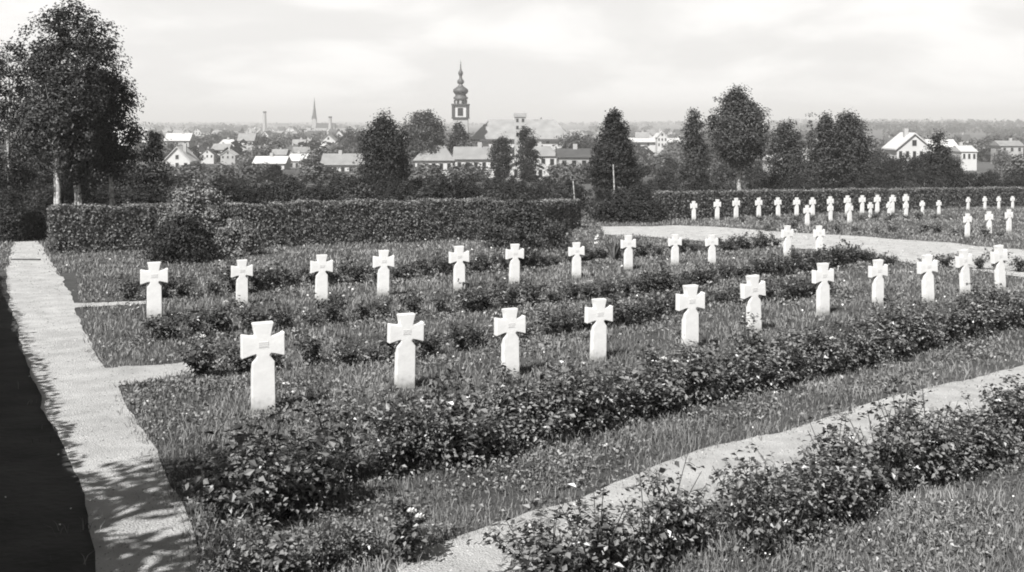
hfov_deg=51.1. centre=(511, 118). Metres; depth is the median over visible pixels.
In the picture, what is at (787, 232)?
memorial cross
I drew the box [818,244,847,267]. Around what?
rose bush
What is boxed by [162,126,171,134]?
house
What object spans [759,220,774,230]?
rose bush
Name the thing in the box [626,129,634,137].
house
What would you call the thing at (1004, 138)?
town tree
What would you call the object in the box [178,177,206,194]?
garden tree
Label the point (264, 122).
chimney stack
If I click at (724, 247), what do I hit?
rose bush
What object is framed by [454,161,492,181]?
town tree
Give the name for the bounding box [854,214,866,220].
rose bush
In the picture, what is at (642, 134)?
house
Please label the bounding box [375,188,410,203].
garden tree
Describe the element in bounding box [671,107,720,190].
conifer tree
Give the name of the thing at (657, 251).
rose bush
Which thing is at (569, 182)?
garden tree
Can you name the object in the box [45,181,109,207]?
garden tree
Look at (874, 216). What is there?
rose bush
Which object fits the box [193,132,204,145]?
town tree
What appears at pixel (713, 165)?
town tree
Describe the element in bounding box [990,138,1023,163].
house
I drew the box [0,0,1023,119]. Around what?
sky
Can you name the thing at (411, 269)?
rose bush
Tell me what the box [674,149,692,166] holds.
town tree
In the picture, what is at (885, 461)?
rose bush
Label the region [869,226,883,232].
rose bush
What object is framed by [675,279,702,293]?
rose bush
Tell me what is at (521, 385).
rose bush
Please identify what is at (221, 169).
town tree
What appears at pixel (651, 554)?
rose bush
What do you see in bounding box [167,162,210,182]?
town tree
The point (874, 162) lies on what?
garden tree
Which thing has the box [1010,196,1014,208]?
memorial cross
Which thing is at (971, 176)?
garden tree
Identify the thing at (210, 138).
town tree
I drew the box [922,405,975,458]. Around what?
rose bush
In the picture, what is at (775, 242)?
rose bush
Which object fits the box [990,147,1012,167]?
town tree
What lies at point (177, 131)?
house
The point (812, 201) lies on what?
memorial cross
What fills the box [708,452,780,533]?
rose bush
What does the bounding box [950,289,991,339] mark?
rose bush
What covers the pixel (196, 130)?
house
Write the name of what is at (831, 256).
rose bush
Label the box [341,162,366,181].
town tree
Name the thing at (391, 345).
rose bush
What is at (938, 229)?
rose bush
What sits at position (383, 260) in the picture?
memorial cross
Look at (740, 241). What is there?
rose bush
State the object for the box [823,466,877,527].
rose bush
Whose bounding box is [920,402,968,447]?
rose bush
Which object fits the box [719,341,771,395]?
rose bush
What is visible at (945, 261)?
rose bush
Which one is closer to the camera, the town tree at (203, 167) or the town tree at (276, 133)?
the town tree at (203, 167)
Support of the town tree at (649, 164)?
on the terrain at (982, 167)
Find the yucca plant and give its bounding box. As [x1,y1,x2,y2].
[603,237,620,259]
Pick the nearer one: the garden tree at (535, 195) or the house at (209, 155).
the garden tree at (535, 195)
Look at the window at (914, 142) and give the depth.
234.91 m
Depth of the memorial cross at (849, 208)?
55.33 m
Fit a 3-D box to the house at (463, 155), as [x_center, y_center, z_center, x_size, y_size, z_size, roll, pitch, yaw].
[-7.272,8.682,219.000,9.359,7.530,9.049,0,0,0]
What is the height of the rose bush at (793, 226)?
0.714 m
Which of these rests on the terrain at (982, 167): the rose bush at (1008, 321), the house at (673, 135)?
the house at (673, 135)
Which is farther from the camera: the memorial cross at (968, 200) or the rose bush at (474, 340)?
the memorial cross at (968, 200)
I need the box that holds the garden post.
[613,164,614,191]
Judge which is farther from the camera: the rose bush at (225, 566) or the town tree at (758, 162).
the town tree at (758, 162)
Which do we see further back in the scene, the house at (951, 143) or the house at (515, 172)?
the house at (951, 143)
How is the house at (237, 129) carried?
on the terrain at (982, 167)
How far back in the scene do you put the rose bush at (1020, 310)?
19.59 m
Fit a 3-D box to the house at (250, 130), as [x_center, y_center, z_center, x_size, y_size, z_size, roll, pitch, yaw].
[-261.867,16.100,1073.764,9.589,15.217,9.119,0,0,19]
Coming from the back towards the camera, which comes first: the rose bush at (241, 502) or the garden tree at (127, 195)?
the garden tree at (127, 195)
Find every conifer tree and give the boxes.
[126,131,179,203]
[583,107,646,193]
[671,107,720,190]
[800,112,817,186]
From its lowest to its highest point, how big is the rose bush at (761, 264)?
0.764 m
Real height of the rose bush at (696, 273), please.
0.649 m
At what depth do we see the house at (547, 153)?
228.00 m
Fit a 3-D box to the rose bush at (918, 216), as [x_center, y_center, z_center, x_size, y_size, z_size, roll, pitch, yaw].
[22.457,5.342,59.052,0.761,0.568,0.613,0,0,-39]
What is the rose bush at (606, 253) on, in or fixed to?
on the ground at (40, 491)
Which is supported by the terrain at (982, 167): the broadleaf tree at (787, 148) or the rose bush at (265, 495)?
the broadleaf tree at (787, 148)
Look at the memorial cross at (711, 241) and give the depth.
33.01 m
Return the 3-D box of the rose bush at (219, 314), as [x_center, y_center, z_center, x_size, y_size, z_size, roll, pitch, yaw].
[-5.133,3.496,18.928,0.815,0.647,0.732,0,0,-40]
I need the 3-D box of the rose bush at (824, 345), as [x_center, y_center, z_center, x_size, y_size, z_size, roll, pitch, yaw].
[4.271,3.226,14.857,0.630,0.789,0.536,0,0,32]
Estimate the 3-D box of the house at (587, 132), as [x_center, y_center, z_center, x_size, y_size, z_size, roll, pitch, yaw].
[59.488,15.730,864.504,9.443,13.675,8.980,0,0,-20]
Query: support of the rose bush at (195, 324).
on the ground at (40, 491)
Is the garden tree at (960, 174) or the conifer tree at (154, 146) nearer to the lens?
the conifer tree at (154, 146)
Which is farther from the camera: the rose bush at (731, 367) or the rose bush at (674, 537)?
the rose bush at (731, 367)
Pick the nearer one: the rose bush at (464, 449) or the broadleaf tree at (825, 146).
the rose bush at (464, 449)
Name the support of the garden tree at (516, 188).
on the ground at (40, 491)
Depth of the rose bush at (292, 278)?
26.01 m
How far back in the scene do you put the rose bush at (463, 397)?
10.60 m
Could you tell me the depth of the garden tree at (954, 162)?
117.56 m
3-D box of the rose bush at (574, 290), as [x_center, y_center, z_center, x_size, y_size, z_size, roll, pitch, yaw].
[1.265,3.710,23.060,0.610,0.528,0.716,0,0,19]
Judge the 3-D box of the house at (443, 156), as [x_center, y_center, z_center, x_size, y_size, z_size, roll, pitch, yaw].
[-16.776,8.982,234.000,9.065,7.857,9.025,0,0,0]
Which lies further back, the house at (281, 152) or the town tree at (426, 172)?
the house at (281, 152)
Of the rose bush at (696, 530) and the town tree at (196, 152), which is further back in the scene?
the town tree at (196, 152)
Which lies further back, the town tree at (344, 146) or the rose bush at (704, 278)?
the town tree at (344, 146)
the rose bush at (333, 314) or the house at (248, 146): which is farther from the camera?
the house at (248, 146)
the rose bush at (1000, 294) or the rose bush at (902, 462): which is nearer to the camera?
the rose bush at (902, 462)
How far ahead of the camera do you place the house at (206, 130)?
1114.11 m
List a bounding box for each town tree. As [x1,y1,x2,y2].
[147,161,179,178]
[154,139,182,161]
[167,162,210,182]
[181,162,212,179]
[192,146,203,162]
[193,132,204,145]
[195,133,221,145]
[200,161,242,182]
[213,130,232,139]
[231,161,269,182]
[232,145,274,166]
[248,162,285,180]
[252,130,265,141]
[258,134,271,145]
[259,138,290,154]
[259,163,291,182]
[263,130,282,140]
[268,132,295,146]
[287,131,308,141]
[293,161,345,183]
[295,144,329,169]
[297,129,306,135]
[307,131,325,145]
[319,145,351,158]
[332,140,353,152]
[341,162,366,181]
[404,161,447,184]
[442,137,451,148]
[443,163,486,184]
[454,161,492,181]
[468,133,474,146]
[516,163,541,181]
[539,162,581,180]
[551,161,591,183]
[582,133,598,142]
[629,139,643,155]
[635,153,661,176]
[649,152,679,174]
[656,138,686,158]
[656,156,680,174]
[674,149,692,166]
[704,154,719,178]
[715,158,747,175]
[751,150,766,169]
[754,141,772,154]
[863,137,884,153]
[948,134,965,144]
[949,154,966,172]
[965,138,989,161]
[981,135,1002,148]
[989,135,1023,143]
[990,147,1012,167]
[994,154,1012,176]
[1000,152,1023,176]
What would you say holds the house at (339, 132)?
on the terrain at (982, 167)
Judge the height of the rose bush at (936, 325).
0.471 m
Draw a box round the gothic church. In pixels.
[312,97,336,130]
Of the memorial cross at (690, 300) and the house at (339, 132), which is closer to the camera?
the memorial cross at (690, 300)
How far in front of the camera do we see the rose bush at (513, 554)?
6.90 m
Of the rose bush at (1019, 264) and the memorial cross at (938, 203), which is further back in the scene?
the memorial cross at (938, 203)
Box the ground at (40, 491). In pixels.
[0,205,1023,571]
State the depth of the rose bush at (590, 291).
23.35 m
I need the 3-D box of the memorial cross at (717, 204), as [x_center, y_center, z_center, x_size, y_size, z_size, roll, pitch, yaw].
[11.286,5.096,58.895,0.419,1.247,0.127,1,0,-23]
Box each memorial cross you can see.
[140,262,167,318]
[231,259,252,304]
[240,321,284,414]
[310,254,332,301]
[373,250,394,295]
[387,313,423,388]
[449,246,468,290]
[494,307,525,376]
[505,244,523,283]
[568,242,584,277]
[584,298,612,361]
[621,235,635,269]
[668,234,681,264]
[676,284,704,350]
[690,201,696,219]
[705,234,717,263]
[714,199,720,219]
[732,198,739,217]
[740,274,765,332]
[755,198,761,217]
[774,197,781,216]
[781,225,793,256]
[793,197,799,214]
[803,205,810,225]
[809,197,815,215]
[812,263,833,315]
[813,225,824,254]
[827,196,833,214]
[827,204,833,221]
[844,195,850,214]
[846,203,852,222]
[859,195,865,213]
[867,202,872,217]
[868,259,887,304]
[874,195,880,212]
[886,202,891,215]
[889,195,895,212]
[903,194,908,203]
[903,202,908,216]
[917,254,937,302]
[920,201,924,214]
[936,200,940,214]
[955,249,972,293]
[963,213,971,236]
[966,197,970,209]
[983,196,986,209]
[985,211,992,232]
[990,245,1007,290]
[996,196,1000,208]
[1005,209,1012,232]
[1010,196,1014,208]
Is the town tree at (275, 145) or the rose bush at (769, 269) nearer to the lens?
the rose bush at (769, 269)
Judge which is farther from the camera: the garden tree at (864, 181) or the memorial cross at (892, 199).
the garden tree at (864, 181)
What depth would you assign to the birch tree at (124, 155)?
44.78 m
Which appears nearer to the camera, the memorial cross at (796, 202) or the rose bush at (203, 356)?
the rose bush at (203, 356)
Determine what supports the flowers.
on the ground at (40, 491)
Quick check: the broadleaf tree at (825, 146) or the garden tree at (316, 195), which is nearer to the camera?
the garden tree at (316, 195)
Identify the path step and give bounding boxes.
[11,259,40,259]
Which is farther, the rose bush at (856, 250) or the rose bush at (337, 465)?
the rose bush at (856, 250)
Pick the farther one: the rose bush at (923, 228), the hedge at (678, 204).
the hedge at (678, 204)
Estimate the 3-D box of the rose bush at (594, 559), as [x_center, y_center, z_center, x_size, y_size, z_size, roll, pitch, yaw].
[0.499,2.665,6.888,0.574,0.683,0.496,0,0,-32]
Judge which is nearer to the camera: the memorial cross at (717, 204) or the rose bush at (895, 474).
the rose bush at (895, 474)
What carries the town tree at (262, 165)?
on the terrain at (982, 167)
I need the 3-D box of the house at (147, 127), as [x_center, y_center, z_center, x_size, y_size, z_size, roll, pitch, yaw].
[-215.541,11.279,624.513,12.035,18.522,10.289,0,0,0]
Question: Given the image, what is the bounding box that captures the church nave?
[469,119,567,159]
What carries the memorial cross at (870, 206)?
on the ground at (40, 491)
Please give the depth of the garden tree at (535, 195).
60.65 m
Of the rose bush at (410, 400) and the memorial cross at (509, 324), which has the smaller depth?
the rose bush at (410, 400)
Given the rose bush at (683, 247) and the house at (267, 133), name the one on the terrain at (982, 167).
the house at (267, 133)
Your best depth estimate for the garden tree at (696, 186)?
79.73 m
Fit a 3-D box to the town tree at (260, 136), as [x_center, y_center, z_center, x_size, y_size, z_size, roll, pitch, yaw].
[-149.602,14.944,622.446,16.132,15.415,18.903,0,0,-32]
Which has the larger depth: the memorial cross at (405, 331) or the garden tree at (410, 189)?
the garden tree at (410, 189)
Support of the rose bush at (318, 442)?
on the ground at (40, 491)
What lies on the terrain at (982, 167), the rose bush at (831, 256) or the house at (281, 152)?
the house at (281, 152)
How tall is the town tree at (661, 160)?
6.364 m
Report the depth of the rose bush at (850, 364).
15.36 m
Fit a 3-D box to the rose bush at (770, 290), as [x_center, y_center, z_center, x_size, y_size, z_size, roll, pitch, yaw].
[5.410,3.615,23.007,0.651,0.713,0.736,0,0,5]
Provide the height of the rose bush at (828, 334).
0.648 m
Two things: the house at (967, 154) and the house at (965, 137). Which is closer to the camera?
the house at (967, 154)
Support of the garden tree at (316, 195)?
on the ground at (40, 491)
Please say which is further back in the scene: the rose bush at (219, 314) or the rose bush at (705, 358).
the rose bush at (219, 314)
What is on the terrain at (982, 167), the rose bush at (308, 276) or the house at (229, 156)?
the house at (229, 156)
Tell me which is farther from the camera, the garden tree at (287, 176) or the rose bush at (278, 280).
the garden tree at (287, 176)
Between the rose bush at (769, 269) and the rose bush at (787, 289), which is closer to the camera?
the rose bush at (787, 289)
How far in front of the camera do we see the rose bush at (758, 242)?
39.23 m
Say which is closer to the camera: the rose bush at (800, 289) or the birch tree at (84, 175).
the rose bush at (800, 289)
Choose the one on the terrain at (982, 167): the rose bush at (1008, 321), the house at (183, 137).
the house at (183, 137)
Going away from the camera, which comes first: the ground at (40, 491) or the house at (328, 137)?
the ground at (40, 491)
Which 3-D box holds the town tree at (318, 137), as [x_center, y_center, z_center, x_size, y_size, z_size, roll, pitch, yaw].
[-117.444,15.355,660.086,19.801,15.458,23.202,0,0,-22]
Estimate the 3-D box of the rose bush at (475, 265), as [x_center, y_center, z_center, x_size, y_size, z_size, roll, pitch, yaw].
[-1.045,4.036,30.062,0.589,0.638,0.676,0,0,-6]
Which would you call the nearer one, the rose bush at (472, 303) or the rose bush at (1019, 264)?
the rose bush at (472, 303)
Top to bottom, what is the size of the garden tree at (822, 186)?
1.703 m
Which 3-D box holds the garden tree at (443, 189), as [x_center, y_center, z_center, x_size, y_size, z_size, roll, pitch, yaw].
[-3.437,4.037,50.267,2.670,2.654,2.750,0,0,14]
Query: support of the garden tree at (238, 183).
on the terrain at (982, 167)
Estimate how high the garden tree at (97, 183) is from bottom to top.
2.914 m
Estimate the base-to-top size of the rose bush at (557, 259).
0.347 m
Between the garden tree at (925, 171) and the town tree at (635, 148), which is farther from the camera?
the town tree at (635, 148)
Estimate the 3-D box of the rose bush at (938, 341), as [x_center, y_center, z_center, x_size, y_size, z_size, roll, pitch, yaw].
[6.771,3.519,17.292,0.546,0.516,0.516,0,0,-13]
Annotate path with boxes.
[6,241,201,571]
[71,301,145,307]
[95,358,221,385]
[396,365,1023,571]
[601,225,1023,276]
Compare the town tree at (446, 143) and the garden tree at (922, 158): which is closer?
the garden tree at (922, 158)
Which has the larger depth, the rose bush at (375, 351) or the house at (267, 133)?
the house at (267, 133)
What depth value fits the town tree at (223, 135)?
765.69 m
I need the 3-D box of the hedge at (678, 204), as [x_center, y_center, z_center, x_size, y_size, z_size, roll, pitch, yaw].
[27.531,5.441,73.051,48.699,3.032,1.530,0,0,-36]
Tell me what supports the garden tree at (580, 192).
on the ground at (40, 491)
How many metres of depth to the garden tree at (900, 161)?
119.41 m
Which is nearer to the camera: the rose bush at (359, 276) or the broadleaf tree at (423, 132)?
the rose bush at (359, 276)
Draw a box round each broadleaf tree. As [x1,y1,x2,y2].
[334,126,368,152]
[352,107,415,192]
[399,109,449,165]
[446,119,477,163]
[486,131,515,181]
[514,124,544,173]
[552,129,598,160]
[702,83,773,189]
[759,117,810,188]
[807,109,845,189]
[823,108,881,186]
[922,128,957,186]
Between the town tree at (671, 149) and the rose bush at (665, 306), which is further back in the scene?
the town tree at (671, 149)
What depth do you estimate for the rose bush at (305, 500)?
8.30 m
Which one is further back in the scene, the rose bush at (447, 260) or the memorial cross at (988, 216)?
the memorial cross at (988, 216)
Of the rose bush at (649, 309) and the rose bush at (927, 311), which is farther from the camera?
the rose bush at (649, 309)
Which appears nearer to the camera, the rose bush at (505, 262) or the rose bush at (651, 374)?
the rose bush at (651, 374)
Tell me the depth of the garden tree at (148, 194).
60.55 m
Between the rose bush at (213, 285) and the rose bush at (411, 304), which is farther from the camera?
the rose bush at (213, 285)
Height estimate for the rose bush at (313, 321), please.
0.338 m
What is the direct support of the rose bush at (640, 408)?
on the ground at (40, 491)
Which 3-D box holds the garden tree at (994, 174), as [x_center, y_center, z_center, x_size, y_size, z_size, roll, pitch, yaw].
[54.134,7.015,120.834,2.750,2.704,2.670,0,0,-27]
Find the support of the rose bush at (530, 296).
on the ground at (40, 491)
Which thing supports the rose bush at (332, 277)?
on the ground at (40, 491)
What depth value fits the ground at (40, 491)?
12.52 m
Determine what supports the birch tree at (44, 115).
on the ground at (40, 491)
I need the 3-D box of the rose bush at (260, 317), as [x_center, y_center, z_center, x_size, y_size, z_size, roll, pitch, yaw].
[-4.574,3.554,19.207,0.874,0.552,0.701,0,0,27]
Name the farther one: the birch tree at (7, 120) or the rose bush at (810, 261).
the birch tree at (7, 120)
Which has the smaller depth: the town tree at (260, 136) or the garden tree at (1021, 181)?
the garden tree at (1021, 181)
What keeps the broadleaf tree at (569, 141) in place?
on the terrain at (982, 167)
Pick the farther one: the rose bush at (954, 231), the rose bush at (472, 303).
the rose bush at (954, 231)
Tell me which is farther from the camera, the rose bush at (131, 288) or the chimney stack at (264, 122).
the chimney stack at (264, 122)
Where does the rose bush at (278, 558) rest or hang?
on the ground at (40, 491)
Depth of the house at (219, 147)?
451.35 m
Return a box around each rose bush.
[114,275,147,300]
[137,309,189,340]
[139,269,179,297]
[167,271,195,297]
[167,326,233,378]
[183,308,208,335]
[184,425,314,528]
[184,538,252,571]
[194,295,247,333]
[198,409,354,520]
[205,273,224,294]
[217,256,256,293]
[218,345,254,372]
[226,497,324,571]
[233,300,281,330]
[233,439,305,533]
[246,429,358,520]
[250,265,276,291]
[259,257,292,287]
[270,346,286,367]
[272,300,296,328]
[280,269,307,285]
[289,392,393,482]
[289,426,360,507]
[292,329,328,364]
[296,309,328,326]
[300,259,327,284]
[304,503,347,569]
[313,292,348,324]
[326,251,356,284]
[327,508,384,566]
[331,332,363,364]
[345,260,371,283]
[351,376,478,465]
[352,300,373,319]
[358,412,419,481]
[359,382,421,465]
[362,339,389,361]
[367,259,392,281]
[371,295,394,317]
[373,327,428,357]
[377,486,437,563]
[389,266,408,279]
[396,257,423,277]
[396,289,425,312]
[404,394,456,472]
[414,247,443,275]
[415,328,447,355]
[415,365,492,452]
[417,388,515,470]
[430,287,452,312]
[434,258,453,274]
[441,251,469,271]
[445,322,478,350]
[453,278,485,311]
[458,323,489,347]
[461,406,525,464]
[466,508,578,571]
[468,251,484,271]
[470,284,501,308]
[474,245,503,270]
[477,387,589,453]
[482,361,543,436]
[482,495,594,571]
[487,364,599,434]
[489,275,525,306]
[498,256,510,268]
[516,241,540,268]
[517,279,549,306]
[519,247,548,265]
[521,322,540,338]
[532,474,636,571]
[533,305,570,336]
[533,355,594,440]
[540,253,554,265]
[545,288,565,303]
[551,253,564,264]
[553,302,579,332]
[554,359,638,434]
[555,357,611,419]
[557,278,585,301]
[562,252,572,262]
[565,500,629,561]
[570,304,592,330]
[572,362,620,416]
[573,279,607,299]
[580,243,605,259]
[580,251,591,261]
[585,361,631,409]
[586,363,636,425]
[587,298,621,325]
[588,363,671,408]
[593,273,624,297]
[599,249,609,258]
[604,238,624,257]
[605,290,645,325]
[612,350,689,415]
[614,472,678,571]
[617,271,637,294]
[623,376,660,420]
[629,271,652,292]
[629,341,687,393]
[630,450,711,554]
[631,234,653,256]
[634,297,661,320]
[636,257,671,291]
[637,289,663,315]
[644,292,675,314]
[647,476,757,549]
[650,267,679,289]
[652,242,666,253]
[654,354,697,409]
[659,285,683,310]
[668,328,736,391]
[674,273,693,287]
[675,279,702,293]
[675,336,729,405]
[679,236,690,253]
[679,362,716,400]
[680,260,703,283]
[690,239,701,251]
[690,258,717,285]
[700,286,714,305]
[706,357,749,399]
[707,285,736,302]
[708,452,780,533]
[715,240,728,249]
[715,441,796,523]
[716,261,732,280]
[716,349,759,385]
[718,234,737,250]
[718,261,736,277]
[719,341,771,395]
[719,450,786,562]
[723,312,786,376]
[725,281,746,302]
[727,357,804,392]
[729,325,821,366]
[731,231,754,250]
[731,266,748,277]
[737,263,757,274]
[745,330,806,386]
[748,250,771,274]
[751,228,768,247]
[752,269,779,301]
[756,230,774,246]
[758,257,776,273]
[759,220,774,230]
[763,459,821,551]
[767,238,783,245]
[767,461,839,520]
[768,251,785,270]
[768,255,789,275]
[771,339,831,382]
[774,272,814,298]
[774,281,797,301]
[779,319,828,372]
[779,454,842,495]
[780,253,800,274]
[782,216,802,228]
[785,438,873,531]
[787,248,808,269]
[789,214,800,220]
[790,268,817,297]
[792,402,863,487]
[797,253,822,270]
[797,256,814,272]
[798,326,845,376]
[800,273,815,293]
[806,335,861,375]
[811,245,839,267]
[812,251,834,268]
[816,429,891,507]
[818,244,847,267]
[819,322,839,359]
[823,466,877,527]
[825,312,889,353]
[828,273,838,288]
[830,244,858,264]
[830,318,868,372]
[831,223,845,232]
[833,322,889,369]
[837,256,850,266]
[838,237,863,263]
[839,239,855,259]
[842,400,923,502]
[845,243,864,261]
[851,226,860,232]
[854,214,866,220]
[854,247,868,260]
[856,317,912,363]
[856,438,895,480]
[865,252,880,262]
[865,314,907,350]
[866,288,929,358]
[867,209,881,218]
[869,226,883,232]
[870,378,932,470]
[871,424,921,473]
[879,251,898,264]
[885,213,897,219]
[886,311,932,356]
[887,224,900,232]
[898,388,965,486]
[900,301,941,352]
[907,297,947,343]
[913,210,923,219]
[917,221,928,232]
[918,322,952,348]
[918,439,990,483]
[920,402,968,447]
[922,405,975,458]
[926,305,948,327]
[926,320,951,336]
[929,222,945,232]
[930,251,958,267]
[932,298,972,342]
[942,416,1003,473]
[943,296,981,333]
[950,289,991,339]
[951,227,962,234]
[951,409,1013,434]
[956,391,1022,469]
[963,282,996,321]
[963,301,1003,336]
[965,280,1018,324]
[972,252,987,268]
[977,226,992,235]
[977,373,1023,456]
[978,304,1011,333]
[978,383,1023,445]
[982,368,1023,435]
[983,247,1013,269]
[985,291,1023,328]
[986,299,1019,331]
[987,282,1017,310]
[989,427,1023,459]
[996,231,1005,236]
[1001,292,1023,306]
[1007,255,1023,271]
[1009,295,1023,326]
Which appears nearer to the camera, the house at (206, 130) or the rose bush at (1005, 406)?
the rose bush at (1005, 406)
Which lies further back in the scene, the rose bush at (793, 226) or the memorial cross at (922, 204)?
the memorial cross at (922, 204)
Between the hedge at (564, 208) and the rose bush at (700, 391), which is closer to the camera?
the rose bush at (700, 391)
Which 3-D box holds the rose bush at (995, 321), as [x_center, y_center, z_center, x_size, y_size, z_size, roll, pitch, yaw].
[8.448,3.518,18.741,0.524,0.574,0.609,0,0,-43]
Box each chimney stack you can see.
[263,111,266,131]
[328,116,331,130]
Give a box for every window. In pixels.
[458,108,462,115]
[912,140,916,145]
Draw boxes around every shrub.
[0,189,36,242]
[9,199,48,240]
[134,211,235,263]
[154,172,240,250]
[203,214,268,257]
[460,189,575,251]
[519,204,577,246]
[541,183,586,215]
[583,194,617,220]
[587,184,669,222]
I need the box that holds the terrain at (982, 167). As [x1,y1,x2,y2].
[0,116,1023,205]
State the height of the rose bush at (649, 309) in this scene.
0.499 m
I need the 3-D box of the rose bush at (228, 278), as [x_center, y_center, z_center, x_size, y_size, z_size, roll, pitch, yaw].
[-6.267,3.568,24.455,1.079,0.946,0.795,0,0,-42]
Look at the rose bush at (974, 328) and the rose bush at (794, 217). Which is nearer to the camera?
the rose bush at (974, 328)
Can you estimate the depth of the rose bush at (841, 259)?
31.78 m
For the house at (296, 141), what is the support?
on the terrain at (982, 167)
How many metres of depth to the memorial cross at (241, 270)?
22.56 m
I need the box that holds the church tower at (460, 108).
[451,60,469,143]
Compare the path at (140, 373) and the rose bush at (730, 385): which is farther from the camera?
the path at (140, 373)
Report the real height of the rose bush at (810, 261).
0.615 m
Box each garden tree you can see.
[0,164,45,206]
[0,184,15,211]
[13,182,43,206]
[18,186,53,220]
[25,161,65,187]
[32,180,85,206]
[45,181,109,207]
[81,184,127,208]
[83,173,108,202]
[99,161,156,192]
[115,186,140,207]
[130,185,167,204]
[155,183,180,203]
[158,172,182,193]
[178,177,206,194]
[198,178,231,202]
[201,183,257,207]
[205,175,236,190]
[229,177,254,198]
[235,182,276,207]
[248,182,284,198]
[260,177,312,205]
[261,180,290,197]
[272,173,302,185]
[287,183,340,203]
[309,182,325,197]
[317,172,353,189]
[321,178,369,202]
[334,179,393,203]
[348,176,386,197]
[372,176,405,199]
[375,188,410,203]
[390,181,422,200]
[402,183,429,202]
[406,177,428,198]
[419,176,466,201]
[422,172,456,187]
[440,177,479,200]
[460,179,486,195]
[461,190,490,198]
[477,175,508,196]
[480,186,511,200]
[496,173,527,196]
[498,179,541,200]
[509,188,550,199]
[525,174,560,195]
[549,178,584,200]
[554,183,595,215]
[587,184,613,201]
[620,162,648,187]
[624,181,648,197]
[643,174,676,200]
[656,170,679,188]
[664,182,687,191]
[685,175,712,191]
[707,162,750,193]
[741,164,767,190]
[755,173,790,191]
[773,171,807,189]
[783,178,823,191]
[813,183,832,190]
[834,170,877,188]
[863,148,897,180]
[870,161,903,187]
[873,181,899,188]
[885,153,920,186]
[894,179,923,188]
[898,153,932,178]
[909,174,943,189]
[916,163,963,187]
[925,155,963,179]
[927,171,961,187]
[950,167,973,187]
[952,170,993,187]
[971,174,997,186]
[978,168,1003,185]
[995,169,1023,185]
[997,180,1018,186]
[1014,177,1023,186]
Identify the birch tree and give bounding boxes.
[0,40,47,232]
[0,62,107,208]
[3,0,140,208]
[56,110,107,207]
[74,66,155,205]
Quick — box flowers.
[5,239,1019,562]
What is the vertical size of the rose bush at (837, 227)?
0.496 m
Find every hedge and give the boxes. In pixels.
[46,195,493,252]
[490,197,582,238]
[650,186,1023,219]
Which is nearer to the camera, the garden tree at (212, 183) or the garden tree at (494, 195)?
the garden tree at (494, 195)
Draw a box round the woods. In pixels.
[0,117,1023,161]
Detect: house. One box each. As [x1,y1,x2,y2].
[114,129,141,161]
[134,122,155,142]
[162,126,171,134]
[163,143,199,166]
[164,131,194,147]
[173,128,182,132]
[191,145,204,161]
[192,126,200,136]
[200,126,212,135]
[201,147,216,163]
[211,142,233,156]
[219,137,234,145]
[219,148,238,164]
[233,126,243,132]
[237,131,257,144]
[238,144,253,161]
[244,127,255,132]
[252,153,291,169]
[262,129,271,137]
[271,148,289,155]
[277,126,285,132]
[285,143,299,153]
[289,125,297,130]
[289,151,307,167]
[291,145,309,153]
[292,138,306,144]
[306,129,326,142]
[320,132,337,143]
[320,150,368,170]
[335,128,345,136]
[413,145,454,175]
[452,142,499,177]
[504,156,546,180]
[532,142,555,175]
[555,144,590,166]
[580,129,592,136]
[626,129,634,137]
[630,138,684,154]
[635,131,649,137]
[648,128,656,135]
[655,129,667,155]
[664,127,672,135]
[667,133,680,137]
[672,128,685,143]
[762,154,781,174]
[881,128,933,160]
[881,135,893,142]
[924,136,957,153]
[949,142,977,170]
[954,133,971,144]
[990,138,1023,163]
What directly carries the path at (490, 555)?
on the ground at (40, 491)
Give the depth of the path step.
34.17 m
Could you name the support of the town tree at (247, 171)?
on the terrain at (982, 167)
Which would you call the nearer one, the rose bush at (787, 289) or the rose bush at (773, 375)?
the rose bush at (773, 375)
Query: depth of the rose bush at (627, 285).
24.02 m
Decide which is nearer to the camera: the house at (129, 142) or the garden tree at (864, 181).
the garden tree at (864, 181)
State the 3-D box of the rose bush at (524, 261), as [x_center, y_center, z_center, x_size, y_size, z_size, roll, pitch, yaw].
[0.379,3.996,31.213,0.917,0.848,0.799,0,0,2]
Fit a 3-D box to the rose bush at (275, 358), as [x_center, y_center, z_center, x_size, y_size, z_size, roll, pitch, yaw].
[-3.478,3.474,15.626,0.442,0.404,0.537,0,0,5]
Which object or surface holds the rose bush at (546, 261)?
on the ground at (40, 491)
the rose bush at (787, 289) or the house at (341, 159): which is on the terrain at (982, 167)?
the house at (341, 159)
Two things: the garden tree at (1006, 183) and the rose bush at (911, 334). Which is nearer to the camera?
the rose bush at (911, 334)
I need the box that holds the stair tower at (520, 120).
[514,113,526,157]
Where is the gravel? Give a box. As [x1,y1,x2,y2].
[7,229,1022,571]
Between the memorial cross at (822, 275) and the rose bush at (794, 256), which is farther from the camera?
the rose bush at (794, 256)
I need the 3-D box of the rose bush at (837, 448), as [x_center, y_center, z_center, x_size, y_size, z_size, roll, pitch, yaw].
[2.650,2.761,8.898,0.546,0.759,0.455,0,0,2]
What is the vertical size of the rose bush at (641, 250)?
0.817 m
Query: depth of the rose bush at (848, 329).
16.54 m
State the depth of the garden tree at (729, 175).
102.27 m
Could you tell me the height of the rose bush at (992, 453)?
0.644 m
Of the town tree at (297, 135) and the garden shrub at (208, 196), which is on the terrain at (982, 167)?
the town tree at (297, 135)
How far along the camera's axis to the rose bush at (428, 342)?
16.73 m
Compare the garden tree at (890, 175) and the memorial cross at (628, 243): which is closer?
the memorial cross at (628, 243)
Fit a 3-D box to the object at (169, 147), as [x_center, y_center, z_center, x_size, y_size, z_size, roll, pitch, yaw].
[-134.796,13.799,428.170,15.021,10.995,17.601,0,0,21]

